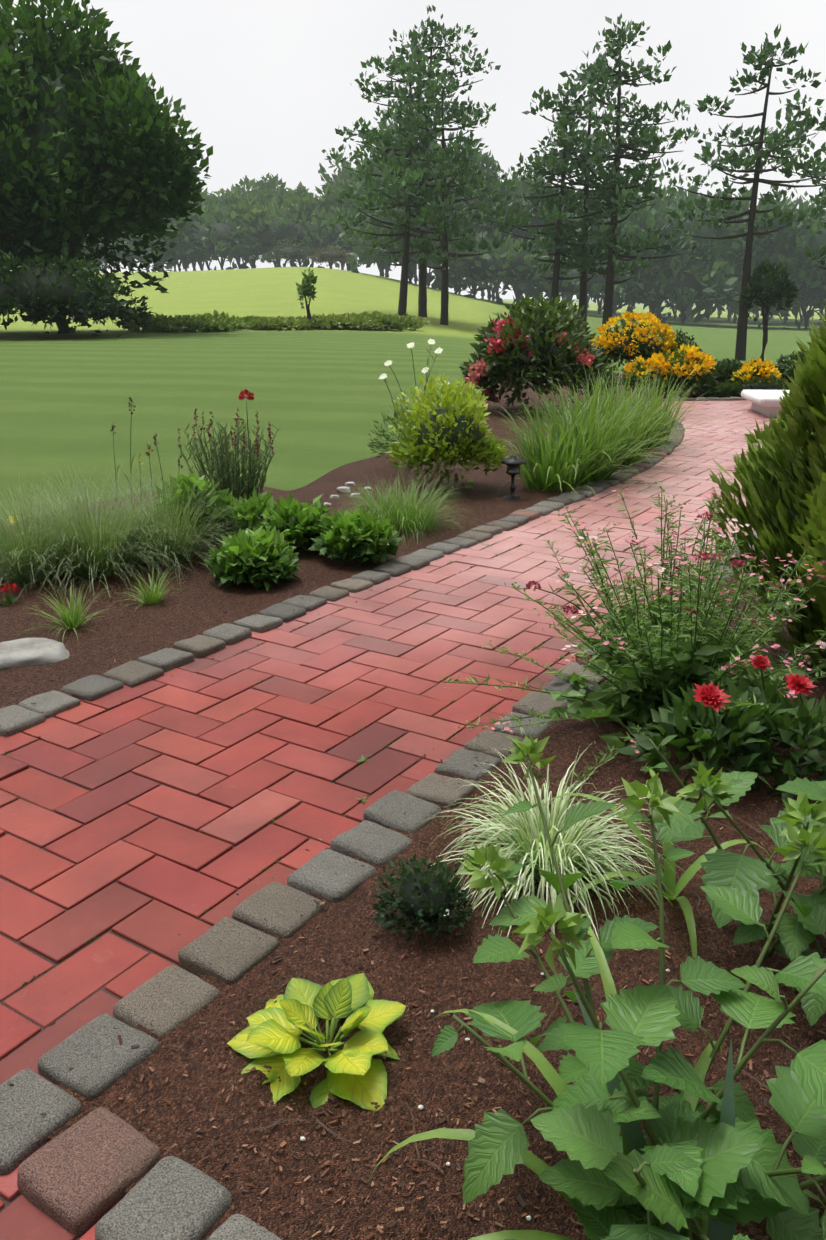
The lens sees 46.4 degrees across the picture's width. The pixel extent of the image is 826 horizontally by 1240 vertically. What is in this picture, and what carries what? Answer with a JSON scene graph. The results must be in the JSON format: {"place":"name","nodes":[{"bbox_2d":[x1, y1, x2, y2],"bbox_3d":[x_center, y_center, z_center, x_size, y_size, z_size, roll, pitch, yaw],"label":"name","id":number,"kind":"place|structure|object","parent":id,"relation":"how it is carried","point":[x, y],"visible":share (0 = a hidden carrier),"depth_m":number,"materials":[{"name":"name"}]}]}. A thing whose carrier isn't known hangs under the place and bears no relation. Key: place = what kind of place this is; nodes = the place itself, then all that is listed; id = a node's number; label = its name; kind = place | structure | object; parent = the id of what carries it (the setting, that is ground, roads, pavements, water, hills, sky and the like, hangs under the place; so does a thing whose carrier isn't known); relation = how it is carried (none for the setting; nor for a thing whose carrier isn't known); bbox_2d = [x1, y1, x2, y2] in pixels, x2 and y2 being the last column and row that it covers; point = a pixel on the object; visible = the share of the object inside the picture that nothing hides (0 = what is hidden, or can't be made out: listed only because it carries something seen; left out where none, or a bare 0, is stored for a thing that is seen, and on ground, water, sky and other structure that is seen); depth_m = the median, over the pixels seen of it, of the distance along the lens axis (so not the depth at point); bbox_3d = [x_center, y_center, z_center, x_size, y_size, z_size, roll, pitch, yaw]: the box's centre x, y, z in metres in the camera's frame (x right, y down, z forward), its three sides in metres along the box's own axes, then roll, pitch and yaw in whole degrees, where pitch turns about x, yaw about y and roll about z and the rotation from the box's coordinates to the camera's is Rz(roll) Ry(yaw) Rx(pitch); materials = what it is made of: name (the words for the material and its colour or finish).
{"place":"outdoors","nodes":[
{"label":"outdoors","id":0,"kind":"place"},
{"bbox_2d":[0,454,740,1239],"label":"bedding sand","id":1,"kind":"structure","parent":0,"point":[6,1202],"depth_m":2.13,"materials":[{"name":"sand"}]},
{"bbox_2d":[0,267,825,523],"bbox_3d":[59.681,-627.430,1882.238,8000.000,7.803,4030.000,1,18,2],"label":"ground","id":2,"kind":"structure","parent":0,"point":[319,401],"depth_m":17.04,"materials":[{"name":"plant"}]},
{"bbox_2d":[0,35,128,309],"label":"maple","id":3,"kind":"object","parent":2,"relation":"on","point":[16,188],"visible":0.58,"depth_m":32.18,"materials":[{"name":"green plant"}]},
{"bbox_2d":[0,247,140,337],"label":"brush shrub","id":4,"kind":"object","parent":2,"relation":"on","point":[38,284],"visible":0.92,"depth_m":30.65,"materials":[{"name":"green plant"}]},
{"bbox_2d":[17,268,155,333],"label":"brush shrub","id":5,"kind":"object","parent":2,"relation":"on","point":[36,317],"visible":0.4,"depth_m":33.08,"materials":[{"name":"green plant"}]},
{"bbox_2d":[0,0,212,332],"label":"maple","id":6,"kind":"object","parent":2,"relation":"on","point":[101,95],"visible":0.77,"depth_m":33.12,"materials":[{"name":"green plant"}]},
{"bbox_2d":[113,313,172,332],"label":"brush shrub","id":7,"kind":"object","parent":2,"relation":"on","point":[153,322],"visible":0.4,"depth_m":37.93,"materials":[{"name":"green plant"}]},
{"bbox_2d":[103,220,204,271],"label":"tree","id":8,"kind":"object","parent":2,"relation":"on","point":[129,243],"visible":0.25,"depth_m":134.61,"materials":[{"name":"green plant"}]},
{"bbox_2d":[154,208,205,270],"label":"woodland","id":9,"kind":"object","parent":2,"relation":"on","point":[175,223],"visible":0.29,"depth_m":134.46,"materials":[{"name":"green plant"}]},
{"bbox_2d":[152,313,241,332],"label":"brush shrub","id":10,"kind":"object","parent":2,"relation":"on","point":[181,324],"visible":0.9,"depth_m":37.78,"materials":[{"name":"green plant"}]},
{"bbox_2d":[153,205,264,269],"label":"tree","id":11,"kind":"object","parent":2,"relation":"on","point":[217,236],"visible":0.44,"depth_m":134.59,"materials":[{"name":"green plant"}]},
{"bbox_2d":[225,193,274,267],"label":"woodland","id":12,"kind":"object","parent":2,"relation":"on","point":[242,206],"visible":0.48,"depth_m":135.29,"materials":[{"name":"green plant"}]},
{"bbox_2d":[247,186,288,266],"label":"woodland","id":13,"kind":"object","parent":2,"relation":"on","point":[263,197],"visible":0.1,"depth_m":145.41,"materials":[{"name":"green plant"}]},
{"bbox_2d":[251,173,296,264],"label":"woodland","id":14,"kind":"object","parent":2,"relation":"on","point":[272,184],"visible":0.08,"depth_m":155.39,"materials":[{"name":"green plant"}]},
{"bbox_2d":[240,316,314,330],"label":"brush shrub","id":15,"kind":"object","parent":2,"relation":"on","point":[279,323],"visible":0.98,"depth_m":40.19,"materials":[{"name":"green plant"}]},
{"bbox_2d":[229,201,334,266],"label":"tree","id":16,"kind":"object","parent":2,"relation":"on","point":[281,229],"visible":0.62,"depth_m":134.21,"materials":[{"name":"green plant"}]},
{"bbox_2d":[258,240,313,266],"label":"brush shrub","id":17,"kind":"object","parent":2,"relation":"on","point":[289,252],"visible":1,"depth_m":130.49,"materials":[{"name":"green plant"}]},
{"bbox_2d":[274,181,324,266],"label":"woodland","id":18,"kind":"object","parent":2,"relation":"on","point":[301,196],"visible":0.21,"depth_m":137.24,"materials":[{"name":"green plant"}]},
{"bbox_2d":[295,268,317,319],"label":"sapling","id":19,"kind":"object","parent":2,"relation":"on","point":[306,287],"visible":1,"depth_m":40.62,"materials":[{"name":"green plant"}]},
{"bbox_2d":[310,245,352,269],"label":"brush shrub","id":20,"kind":"object","parent":2,"relation":"on","point":[333,255],"visible":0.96,"depth_m":125.79,"materials":[{"name":"green plant"}]},
{"bbox_2d":[312,170,373,266],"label":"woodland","id":21,"kind":"object","parent":2,"relation":"on","point":[326,200],"visible":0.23,"depth_m":137.30,"materials":[{"name":"green plant"}]},
{"bbox_2d":[314,151,374,270],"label":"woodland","id":22,"kind":"object","parent":2,"relation":"on","point":[330,180],"visible":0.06,"depth_m":142.22,"materials":[{"name":"green plant"}]},
{"bbox_2d":[297,204,394,267],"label":"tree","id":23,"kind":"object","parent":2,"relation":"on","point":[332,238],"visible":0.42,"depth_m":134.03,"materials":[{"name":"green plant"}]},
{"bbox_2d":[306,313,386,329],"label":"brush shrub","id":24,"kind":"object","parent":2,"relation":"on","point":[344,320],"visible":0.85,"depth_m":41.69,"materials":[{"name":"green plant"}]},
{"bbox_2d":[348,310,412,330],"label":"brush shrub","id":25,"kind":"object","parent":2,"relation":"on","point":[395,322],"visible":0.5,"depth_m":43.07,"materials":[{"name":"green plant"}]},
{"bbox_2d":[0,400,776,1239],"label":"brick walk","id":26,"kind":"structure","parent":2,"relation":"on","point":[228,768],"depth_m":2.78,"materials":[{"name":"brick"}]},
{"bbox_2d":[1,467,737,986],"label":"joint moss","id":27,"kind":"object","parent":26,"relation":"on","point":[361,701],"visible":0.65,"depth_m":3.04,"materials":[{"name":"green plant"}]},
{"bbox_2d":[0,397,762,1239],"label":"cobble edging","id":28,"kind":"object","parent":26,"relation":"on","point":[78,1177],"visible":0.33,"depth_m":1.80,"materials":[{"name":"stone"}]},
{"bbox_2d":[741,390,788,417],"bbox_3d":[4.626,-2.409,10.761,1.700,0.225,1.000,2,19,5],"label":"stone bench","id":29,"kind":"object","parent":26,"relation":"on","point":[765,402],"visible":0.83,"depth_m":10.59,"materials":[{"name":"stone"}]},
{"bbox_2d":[0,373,810,708],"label":"mulch bed","id":30,"kind":"object","parent":2,"relation":"on","point":[192,605],"visible":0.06,"depth_m":4.31,"materials":[{"name":"soil"}]},
{"bbox_2d":[0,638,69,669],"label":"flat stone","id":31,"kind":"object","parent":30,"relation":"on","point":[22,652],"visible":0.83,"depth_m":3.40,"materials":[{"name":"stone"}]},
{"bbox_2d":[16,579,116,642],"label":"grass tuft","id":32,"kind":"object","parent":30,"relation":"on","point":[75,618],"visible":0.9,"depth_m":3.74,"materials":[{"name":"plant"}]},
{"bbox_2d":[1,473,133,577],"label":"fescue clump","id":33,"kind":"object","parent":30,"relation":"on","point":[58,512],"visible":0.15,"depth_m":4.66,"materials":[{"name":"green plant"}]},
{"bbox_2d":[0,471,137,597],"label":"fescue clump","id":34,"kind":"object","parent":30,"relation":"on","point":[10,547],"visible":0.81,"depth_m":4.32,"materials":[{"name":"green plant"}]},
{"bbox_2d":[0,465,212,601],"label":"fescue clump","id":35,"kind":"object","parent":30,"relation":"on","point":[96,560],"visible":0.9,"depth_m":4.37,"materials":[{"name":"green plant"}]},
{"bbox_2d":[55,471,207,567],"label":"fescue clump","id":36,"kind":"object","parent":30,"relation":"on","point":[117,501],"visible":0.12,"depth_m":4.70,"materials":[{"name":"green plant"}]},
{"bbox_2d":[109,397,182,516],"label":"seed stalks","id":37,"kind":"object","parent":30,"relation":"on","point":[147,453],"visible":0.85,"depth_m":5.47,"materials":[{"name":"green plant"}]},
{"bbox_2d":[117,563,180,609],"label":"grass tuft","id":38,"kind":"object","parent":30,"relation":"on","point":[151,597],"visible":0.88,"depth_m":4.04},
{"bbox_2d":[90,465,259,585],"bbox_3d":[-1.177,-0.423,4.658,1.018,0.656,1.006,1,18,2],"label":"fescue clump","id":39,"kind":"object","parent":30,"relation":"on","point":[184,553],"visible":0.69,"depth_m":4.59,"materials":[{"name":"green plant"}]},
{"bbox_2d":[143,471,232,547],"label":"shrub","id":40,"kind":"object","parent":30,"relation":"on","point":[223,498],"visible":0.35,"depth_m":4.81,"materials":[{"name":"green plant"}]},
{"bbox_2d":[178,389,278,505],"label":"flowering plant","id":41,"kind":"object","parent":30,"relation":"on","point":[225,477],"visible":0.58,"depth_m":5.19,"materials":[{"name":"green plant"}]},
{"bbox_2d":[211,486,274,544],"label":"shrub","id":42,"kind":"object","parent":30,"relation":"on","point":[254,507],"visible":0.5,"depth_m":4.91,"materials":[{"name":"green plant"}]},
{"bbox_2d":[203,523,302,591],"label":"shrub","id":43,"kind":"object","parent":30,"relation":"on","point":[254,556],"visible":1,"depth_m":4.24,"materials":[{"name":"green plant"}]},
{"bbox_2d":[255,493,330,550],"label":"shrub","id":44,"kind":"object","parent":30,"relation":"on","point":[296,522],"visible":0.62,"depth_m":4.77,"materials":[{"name":"green plant"}]},
{"bbox_2d":[308,507,401,567],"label":"leafy shrub","id":45,"kind":"object","parent":30,"relation":"on","point":[362,535],"visible":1,"depth_m":4.56,"materials":[{"name":"green plant"}]},
{"bbox_2d":[330,475,422,523],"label":"sedge clump","id":46,"kind":"object","parent":30,"relation":"on","point":[368,501],"visible":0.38,"depth_m":5.53,"materials":[{"name":"green plant"}]},
{"bbox_2d":[366,339,449,476],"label":"white cosmos","id":47,"kind":"object","parent":30,"relation":"on","point":[424,370],"visible":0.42,"depth_m":6.99,"materials":[{"name":"green plant"}]},
{"bbox_2d":[347,467,480,545],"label":"sedge clump","id":48,"kind":"object","parent":30,"relation":"on","point":[409,511],"visible":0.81,"depth_m":5.29,"materials":[{"name":"green plant"}]},
{"bbox_2d":[385,373,509,496],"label":"chartreuse shrub","id":49,"kind":"object","parent":30,"relation":"on","point":[449,432],"visible":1,"depth_m":6.18,"materials":[{"name":"green plant"}]},
{"bbox_2d":[500,455,526,498],"bbox_3d":[0.637,-0.908,6.149,0.170,0.283,0.170,1,18,2],"label":"path light","id":50,"kind":"object","parent":30,"relation":"on","point":[513,463],"visible":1,"depth_m":6.10,"materials":[{"name":"black metal"}]},
{"bbox_2d":[459,293,621,410],"bbox_3d":[1.415,-2.926,10.825,1.798,1.444,1.769,1,18,2],"label":"pink flowering shrub","id":51,"kind":"object","parent":30,"relation":"on","point":[533,345],"visible":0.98,"depth_m":10.43,"materials":[{"name":"plant"}]},
{"bbox_2d":[470,385,654,500],"bbox_3d":[0.957,-1.208,6.394,1.224,0.709,1.401,-16,24,-40],"label":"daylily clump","id":52,"kind":"object","parent":30,"relation":"on","point":[550,473],"visible":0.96,"depth_m":6.39,"materials":[{"name":"green plant"}]},
{"bbox_2d":[487,375,675,481],"bbox_3d":[1.206,-1.514,7.248,1.346,0.738,1.224,14,23,37],"label":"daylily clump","id":53,"kind":"object","parent":30,"relation":"on","point":[581,417],"visible":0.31,"depth_m":7.18,"materials":[{"name":"green plant"}]},
{"bbox_2d":[489,371,705,483],"bbox_3d":[1.191,-1.208,6.737,1.523,1.042,1.441,-8,20,-22],"label":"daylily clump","id":54,"kind":"object","parent":30,"relation":"on","point":[603,474],"visible":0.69,"depth_m":6.61,"materials":[{"name":"green plant"}]},
{"bbox_2d":[510,354,698,460],"bbox_3d":[1.546,-1.700,7.807,1.486,0.956,1.536,-12,22,-32],"label":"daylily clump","id":55,"kind":"object","parent":30,"relation":"on","point":[613,388],"visible":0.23,"depth_m":7.85,"materials":[{"name":"green plant"}]},
{"bbox_2d":[529,357,721,470],"bbox_3d":[1.593,-1.519,7.406,1.523,1.018,1.581,1,18,2],"label":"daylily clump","id":56,"kind":"object","parent":30,"relation":"on","point":[636,432],"visible":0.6,"depth_m":7.29,"materials":[{"name":"green plant"}]},
{"bbox_2d":[590,311,677,373],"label":"marigold bush","id":57,"kind":"object","parent":30,"relation":"on","point":[629,344],"visible":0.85,"depth_m":14.75,"materials":[{"name":"plant"}]},
{"bbox_2d":[621,353,666,393],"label":"marigold bush","id":58,"kind":"object","parent":30,"relation":"on","point":[640,361],"visible":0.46,"depth_m":12.66,"materials":[{"name":"plant"}]},
{"bbox_2d":[599,356,735,455],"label":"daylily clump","id":59,"kind":"object","parent":30,"relation":"on","point":[666,419],"visible":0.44,"depth_m":8.24,"materials":[{"name":"green plant"}]},
{"bbox_2d":[641,374,714,396],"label":"shrub","id":60,"kind":"object","parent":30,"relation":"on","point":[705,387],"visible":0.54,"depth_m":12.41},
{"bbox_2d":[643,343,720,394],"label":"marigold bush","id":61,"kind":"object","parent":30,"relation":"on","point":[689,358],"visible":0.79,"depth_m":12.42,"materials":[{"name":"plant"}]},
{"bbox_2d":[705,358,742,382],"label":"dark shrub","id":62,"kind":"object","parent":30,"relation":"on","point":[725,368],"visible":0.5,"depth_m":13.82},
{"bbox_2d":[726,358,783,395],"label":"marigold bush","id":63,"kind":"object","parent":30,"relation":"on","point":[756,368],"visible":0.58,"depth_m":12.51,"materials":[{"name":"plant"}]},
{"bbox_2d":[727,374,788,396],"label":"shrub","id":64,"kind":"object","parent":30,"relation":"on","point":[757,385],"visible":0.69,"depth_m":12.38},
{"bbox_2d":[774,350,805,382],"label":"dark shrub","id":65,"kind":"object","parent":30,"relation":"on","point":[788,363],"visible":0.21,"depth_m":13.37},
{"bbox_2d":[347,109,477,283],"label":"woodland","id":66,"kind":"object","parent":2,"relation":"on","point":[378,172],"visible":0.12,"depth_m":110.66,"materials":[{"name":"green plant"}]},
{"bbox_2d":[0,497,825,1239],"bbox_3d":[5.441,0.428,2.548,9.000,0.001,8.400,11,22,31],"label":"mulch bed","id":67,"kind":"object","parent":2,"relation":"on","point":[427,1070],"visible":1,"depth_m":1.65,"materials":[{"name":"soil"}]},
{"bbox_2d":[227,973,405,1110],"bbox_3d":[-0.147,0.697,1.647,0.352,0.138,0.334,6,19,16],"label":"hosta plant","id":68,"kind":"object","parent":67,"relation":"on","point":[356,1072],"visible":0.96,"depth_m":1.61,"materials":[{"name":"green plant"}]},
{"bbox_2d":[371,853,475,944],"bbox_3d":[0.022,0.564,1.950,0.212,0.187,0.201,1,18,2],"label":"thyme mound","id":69,"kind":"object","parent":67,"relation":"on","point":[424,896],"visible":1,"depth_m":1.92,"materials":[{"name":"green plant"}]},
{"bbox_2d":[421,743,694,950],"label":"variegated grass","id":70,"kind":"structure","parent":67,"relation":"on","point":[530,850],"depth_m":2.10,"materials":[{"name":"green plant"}]},
{"bbox_2d":[366,917,825,1239],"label":"plant leaves","id":71,"kind":"object","parent":67,"relation":"on","point":[633,1138],"visible":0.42,"depth_m":1.28,"materials":[{"name":"plant"}]},
{"bbox_2d":[432,731,825,1239],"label":"leafy plant","id":72,"kind":"object","parent":67,"relation":"on","point":[685,1170],"visible":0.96,"depth_m":1.24,"materials":[{"name":"plant"}]},
{"bbox_2d":[442,482,825,790],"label":"flowering shrub","id":73,"kind":"object","parent":67,"relation":"on","point":[643,659],"visible":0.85,"depth_m":2.78,"materials":[{"name":"green plant"}]},
{"bbox_2d":[536,766,770,957],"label":"plant leaves","id":74,"kind":"object","parent":67,"relation":"on","point":[668,878],"visible":0.62,"depth_m":2.06,"materials":[{"name":"plant"}]},
{"bbox_2d":[616,654,825,804],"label":"red zinnias","id":75,"kind":"object","parent":67,"relation":"on","point":[774,722],"visible":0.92,"depth_m":2.48,"materials":[{"name":"green plant"}]},
{"bbox_2d":[644,735,825,1025],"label":"leafy plant","id":76,"kind":"object","parent":67,"relation":"on","point":[797,933],"visible":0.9,"depth_m":1.70,"materials":[{"name":"plant"}]},
{"bbox_2d":[703,305,825,672],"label":"arborvitae","id":77,"kind":"object","parent":67,"relation":"on","point":[781,473],"visible":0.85,"depth_m":3.20,"materials":[{"name":"plant"}]},
{"bbox_2d":[347,210,483,276],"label":"tree","id":78,"kind":"object","parent":2,"relation":"on","point":[363,255],"visible":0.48,"depth_m":114.24,"materials":[{"name":"green plant"}]},
{"bbox_2d":[322,41,518,315],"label":"pine","id":79,"kind":"object","parent":2,"relation":"on","point":[409,154],"visible":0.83,"depth_m":55.02,"materials":[{"name":"green plant"}]},
{"bbox_2d":[353,5,500,316],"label":"pine","id":80,"kind":"object","parent":2,"relation":"on","point":[415,36],"visible":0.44,"depth_m":56.53,"materials":[{"name":"green plant"}]},
{"bbox_2d":[369,72,506,324],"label":"pine","id":81,"kind":"object","parent":2,"relation":"on","point":[443,158],"visible":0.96,"depth_m":51.88,"materials":[{"name":"green plant"}]},
{"bbox_2d":[427,137,529,298],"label":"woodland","id":82,"kind":"object","parent":2,"relation":"on","point":[487,160],"visible":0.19,"depth_m":119.69,"materials":[{"name":"green plant"}]},
{"bbox_2d":[427,228,563,304],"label":"trees","id":83,"kind":"object","parent":2,"relation":"on","point":[507,265],"visible":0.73,"depth_m":114.02,"materials":[{"name":"green plant"}]},
{"bbox_2d":[478,169,556,303],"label":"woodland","id":84,"kind":"object","parent":2,"relation":"on","point":[520,192],"visible":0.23,"depth_m":120.22,"materials":[{"name":"green plant"}]},
{"bbox_2d":[458,80,646,314],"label":"pine","id":85,"kind":"object","parent":2,"relation":"on","point":[566,116],"visible":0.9,"depth_m":50.77,"materials":[{"name":"green plant"}]},
{"bbox_2d":[516,177,607,285],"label":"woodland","id":86,"kind":"object","parent":2,"relation":"on","point":[539,221],"visible":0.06,"depth_m":120.10,"materials":[{"name":"green plant"}]},
{"bbox_2d":[527,238,661,312],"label":"tree","id":87,"kind":"object","parent":2,"relation":"on","point":[595,287],"visible":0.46,"depth_m":114.08,"materials":[{"name":"green plant"}]},
{"bbox_2d":[516,41,676,325],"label":"pine","id":88,"kind":"object","parent":2,"relation":"on","point":[584,279],"visible":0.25,"depth_m":53.01,"materials":[{"name":"green plant"}]},
{"bbox_2d":[515,13,708,336],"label":"pine","id":89,"kind":"object","parent":2,"relation":"on","point":[612,232],"visible":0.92,"depth_m":49.16,"materials":[{"name":"green plant"}]},
{"bbox_2d":[616,170,701,321],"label":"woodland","id":90,"kind":"object","parent":2,"relation":"on","point":[656,217],"visible":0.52,"depth_m":113.64,"materials":[{"name":"green plant"}]},
{"bbox_2d":[597,254,738,321],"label":"tree","id":91,"kind":"object","parent":2,"relation":"on","point":[675,286],"visible":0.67,"depth_m":114.05,"materials":[{"name":"green plant"}]},
{"bbox_2d":[664,174,742,323],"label":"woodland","id":92,"kind":"object","parent":2,"relation":"on","point":[706,247],"visible":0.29,"depth_m":115.60,"materials":[{"name":"green plant"}]},
{"bbox_2d":[638,24,825,360],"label":"pine","id":93,"kind":"object","parent":2,"relation":"on","point":[773,140],"visible":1,"depth_m":45.29,"materials":[{"name":"green plant"}]},
{"bbox_2d":[674,252,812,328],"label":"tree","id":94,"kind":"object","parent":2,"relation":"on","point":[729,300],"visible":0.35,"depth_m":114.17,"materials":[{"name":"green plant"}]},
{"bbox_2d":[709,185,798,319],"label":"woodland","id":95,"kind":"object","parent":2,"relation":"on","point":[737,249],"visible":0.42,"depth_m":113.99,"materials":[{"name":"green plant"}]},
{"bbox_2d":[736,257,799,360],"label":"young tree","id":96,"kind":"object","parent":2,"relation":"on","point":[765,286],"visible":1,"depth_m":46.36,"materials":[{"name":"green plant"}]},
{"bbox_2d":[751,269,825,328],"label":"tree","id":97,"kind":"object","parent":2,"relation":"on","point":[816,293],"visible":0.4,"depth_m":113.89,"materials":[{"name":"green plant"}]},
{"bbox_2d":[761,199,825,328],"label":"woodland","id":98,"kind":"object","parent":2,"relation":"on","point":[795,258],"visible":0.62,"depth_m":111.66,"materials":[{"name":"green plant"}]},
{"bbox_2d":[777,80,825,269],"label":"pine","id":99,"kind":"object","parent":2,"relation":"on","point":[821,260],"visible":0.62,"depth_m":48.84,"materials":[{"name":"green plant"}]},
{"bbox_2d":[0,0,825,299],"label":"sky","id":100,"kind":"structure","parent":0,"point":[265,84],"materials":[{"name":"white"}]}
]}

